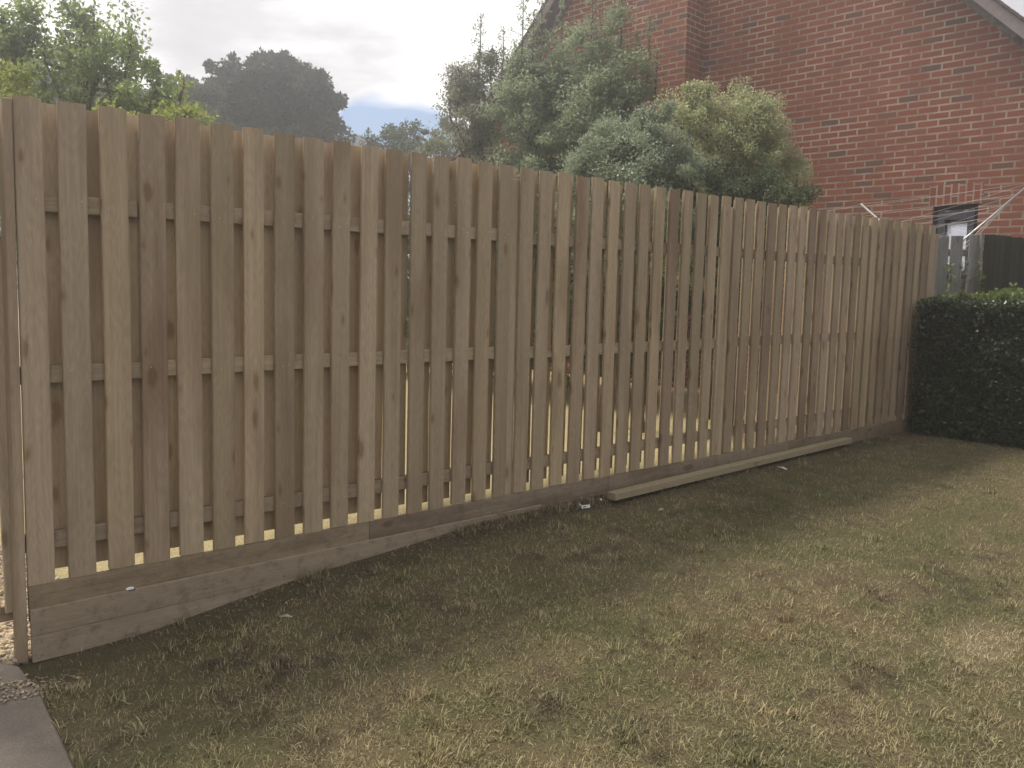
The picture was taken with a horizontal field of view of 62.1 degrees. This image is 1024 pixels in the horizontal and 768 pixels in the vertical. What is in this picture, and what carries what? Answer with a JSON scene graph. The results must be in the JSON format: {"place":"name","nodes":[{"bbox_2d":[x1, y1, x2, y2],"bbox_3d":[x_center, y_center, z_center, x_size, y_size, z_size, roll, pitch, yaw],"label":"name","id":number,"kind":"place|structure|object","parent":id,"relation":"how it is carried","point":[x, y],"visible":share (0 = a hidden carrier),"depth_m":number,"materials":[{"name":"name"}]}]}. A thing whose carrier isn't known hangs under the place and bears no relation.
{"place":"outdoors","nodes":[
{"label":"outdoors","id":0,"kind":"place"},
{"bbox_2d":[0,544,59,664],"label":"gravel","id":1,"kind":"structure","parent":0,"point":[6,636],"depth_m":3.60,"materials":[{"name":"beige gravel"}]},
{"bbox_2d":[0,663,73,767],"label":"path","id":2,"kind":"structure","parent":0,"point":[30,737],"depth_m":2.81,"materials":[{"name":"concrete"}]},
{"bbox_2d":[0,308,1023,767],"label":"ground","id":3,"kind":"structure","parent":0,"point":[102,678],"depth_m":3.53,"materials":[{"name":"green plant"}]},
{"bbox_2d":[0,57,40,255],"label":"shrub","id":4,"kind":"object","parent":3,"relation":"on","point":[24,75],"visible":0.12,"depth_m":6.47,"materials":[{"name":"green plant"}]},
{"bbox_2d":[0,673,97,702],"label":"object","id":5,"kind":"object","parent":3,"relation":"on","point":[29,682],"visible":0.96,"depth_m":3.12,"materials":[{"name":"grey gravel"}]},
{"bbox_2d":[0,45,142,234],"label":"broadleaf tree","id":6,"kind":"object","parent":3,"relation":"on","point":[56,98],"visible":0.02,"depth_m":23.37,"materials":[{"name":"green plant"}]},
{"bbox_2d":[0,0,216,291],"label":"leafy tree","id":7,"kind":"object","parent":3,"relation":"on","point":[84,62],"visible":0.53,"depth_m":8.94,"materials":[{"name":"green plant"}]},
{"bbox_2d":[91,72,225,125],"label":"shrub","id":8,"kind":"object","parent":3,"relation":"on","point":[180,110],"visible":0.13,"depth_m":7.01,"materials":[{"name":"green plant"}]},
{"bbox_2d":[117,73,241,130],"bbox_3d":[-8.627,-4.490,22.233,3.710,7.153,2.659,0,6,-11],"label":"broadleaf tree","id":9,"kind":"object","parent":3,"relation":"on","point":[210,96],"visible":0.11,"depth_m":21.73,"materials":[{"name":"green plant"}]},
{"bbox_2d":[202,46,355,144],"bbox_3d":[-6.720,-5.277,24.229,5.129,8.279,3.449,4,7,29],"label":"oak tree","id":10,"kind":"object","parent":3,"relation":"on","point":[270,92],"visible":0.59,"depth_m":23.24,"materials":[{"name":"green plant"}]},
{"bbox_2d":[342,133,365,146],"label":"tree","id":11,"kind":"object","parent":3,"relation":"on","point":[357,140],"visible":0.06,"depth_m":54.64,"materials":[{"name":"green plant"}]},
{"bbox_2d":[359,116,464,210],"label":"arching shrub","id":12,"kind":"object","parent":3,"relation":"on","point":[401,140],"visible":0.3,"depth_m":21.76,"materials":[{"name":"green plant"}]},
{"bbox_2d":[406,201,454,373],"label":"border shrub","id":13,"kind":"object","parent":3,"relation":"on","point":[408,282],"visible":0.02,"depth_m":14.32,"materials":[{"name":"green plant"}]},
{"bbox_2d":[408,11,523,265],"bbox_3d":[-0.709,-2.915,13.593,2.100,5.950,2.203,-4,8,-41],"label":"bronze shrub","id":14,"kind":"object","parent":3,"relation":"on","point":[466,92],"visible":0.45,"depth_m":13.35,"materials":[{"name":"green plant"}]},
{"bbox_2d":[0,95,937,663],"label":"garden fence","id":15,"kind":"object","parent":3,"relation":"on","point":[210,337],"visible":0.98,"depth_m":4.22,"materials":[{"name":"brown wood"}]},
{"bbox_2d":[0,236,12,622],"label":"side gate","id":16,"kind":"structure","parent":15,"relation":"attached to","point":[6,610],"depth_m":3.37,"materials":[{"name":"brown wood"}]},
{"bbox_2d":[406,186,536,380],"bbox_3d":[-0.704,-1.574,13.077,1.960,3.403,2.629,-4,8,-41],"label":"border shrub","id":17,"kind":"object","parent":3,"relation":"on","point":[453,298],"visible":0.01,"depth_m":12.96,"materials":[{"name":"green plant"}]},
{"bbox_2d":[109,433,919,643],"bbox_3d":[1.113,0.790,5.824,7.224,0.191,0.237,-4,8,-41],"label":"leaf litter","id":18,"kind":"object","parent":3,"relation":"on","point":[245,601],"visible":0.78,"depth_m":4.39,"materials":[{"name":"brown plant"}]},
{"bbox_2d":[478,0,594,278],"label":"feathery shrub","id":19,"kind":"object","parent":3,"relation":"on","point":[535,119],"visible":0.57,"depth_m":12.79,"materials":[{"name":"green plant"}]},
{"bbox_2d":[493,182,587,382],"bbox_3d":[0.070,-1.274,11.971,2.437,3.066,1.922,2,6,13],"label":"border shrub","id":20,"kind":"object","parent":3,"relation":"on","point":[534,283],"visible":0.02,"depth_m":11.72,"materials":[{"name":"green plant"}]},
{"bbox_2d":[579,503,589,508],"bbox_3d":[0.438,0.749,5.215,0.079,0.027,0.029,5,7,34],"label":"folded card","id":21,"kind":"object","parent":3,"relation":"on","point":[584,506],"visible":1,"depth_m":5.20,"materials":[{"name":"white paper"}]},
{"bbox_2d":[538,0,668,290],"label":"feathery shrub","id":22,"kind":"object","parent":3,"relation":"on","point":[626,94],"visible":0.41,"depth_m":12.31,"materials":[{"name":"green plant"}]},
{"bbox_2d":[532,186,689,388],"bbox_3d":[1.029,-1.256,11.422,2.360,3.182,2.083,0,6,-5],"label":"border shrub","id":23,"kind":"object","parent":3,"relation":"on","point":[570,310],"visible":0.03,"depth_m":11.08,"materials":[{"name":"green plant"}]},
{"bbox_2d":[555,98,721,432],"bbox_3d":[1.335,-1.176,8.853,1.715,3.572,1.724,-4,8,-41],"label":"rounded bush","id":24,"kind":"object","parent":3,"relation":"on","point":[646,156],"visible":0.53,"depth_m":8.57,"materials":[{"name":"green plant"}]},
{"bbox_2d":[568,211,761,404],"bbox_3d":[1.794,-1.315,10.955,2.019,3.411,2.547,-4,8,-41],"label":"border shrub","id":25,"kind":"object","parent":3,"relation":"on","point":[675,324],"visible":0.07,"depth_m":10.77,"materials":[{"name":"green plant"}]},
{"bbox_2d":[409,0,1023,393],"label":"brick house","id":26,"kind":"structure","parent":3,"relation":"on","point":[890,101],"depth_m":11.38,"materials":[{"name":"red brick"}]},
{"bbox_2d":[933,204,978,278],"bbox_3d":[5.699,-1.809,10.915,0.534,0.949,0.140,7,8,43],"label":"window","id":27,"kind":"structure","parent":26,"relation":"in","point":[960,208],"depth_m":10.87,"materials":[{"name":"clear glass"}]},
{"bbox_2d":[607,437,851,500],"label":"loose beam","id":28,"kind":"structure","parent":3,"relation":"on","point":[640,489],"depth_m":6.13,"materials":[{"name":"brown wood"}]},
{"bbox_2d":[649,75,816,418],"bbox_3d":[2.369,-1.478,9.636,2.189,4.012,1.945,-4,8,-41],"label":"rounded bush","id":29,"kind":"object","parent":3,"relation":"on","point":[751,127],"visible":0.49,"depth_m":9.38,"materials":[{"name":"green plant"}]},
{"bbox_2d":[678,158,823,424],"bbox_3d":[2.397,-0.896,9.012,1.296,2.914,1.484,-4,8,-41],"label":"rounded bush","id":30,"kind":"object","parent":3,"relation":"on","point":[745,185],"visible":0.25,"depth_m":8.74,"materials":[{"name":"green plant"}]},
{"bbox_2d":[827,183,1023,264],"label":"rotary dryer","id":31,"kind":"object","parent":3,"relation":"on","point":[982,223],"visible":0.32,"depth_m":9.74,"materials":[{"name":"metal"}]},
{"bbox_2d":[934,233,983,298],"bbox_3d":[4.789,-0.596,9.226,0.506,2.058,0.141,1,6,0],"label":"weathered fence","id":32,"kind":"object","parent":3,"relation":"on","point":[956,252],"visible":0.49,"depth_m":9.13,"materials":[{"name":"grey wood"}]},
{"bbox_2d":[905,295,1023,448],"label":"clipped hedge","id":33,"kind":"object","parent":3,"relation":"on","point":[968,375],"visible":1,"depth_m":7.87,"materials":[{"name":"green plant"}]},
{"bbox_2d":[919,259,1023,304],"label":"climbing plant","id":34,"kind":"object","parent":33,"relation":"on","point":[1014,293],"visible":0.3,"depth_m":8.43,"materials":[{"name":"green plant"}]},
{"bbox_2d":[980,234,1023,295],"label":"close board fence","id":35,"kind":"object","parent":3,"relation":"on","point":[1004,268],"visible":0.29,"depth_m":9.27,"materials":[{"name":"grey wood"}]},
{"bbox_2d":[0,0,1023,292],"label":"sky","id":36,"kind":"structure","parent":0,"point":[388,57],"materials":[{"name":"white"}]}
]}

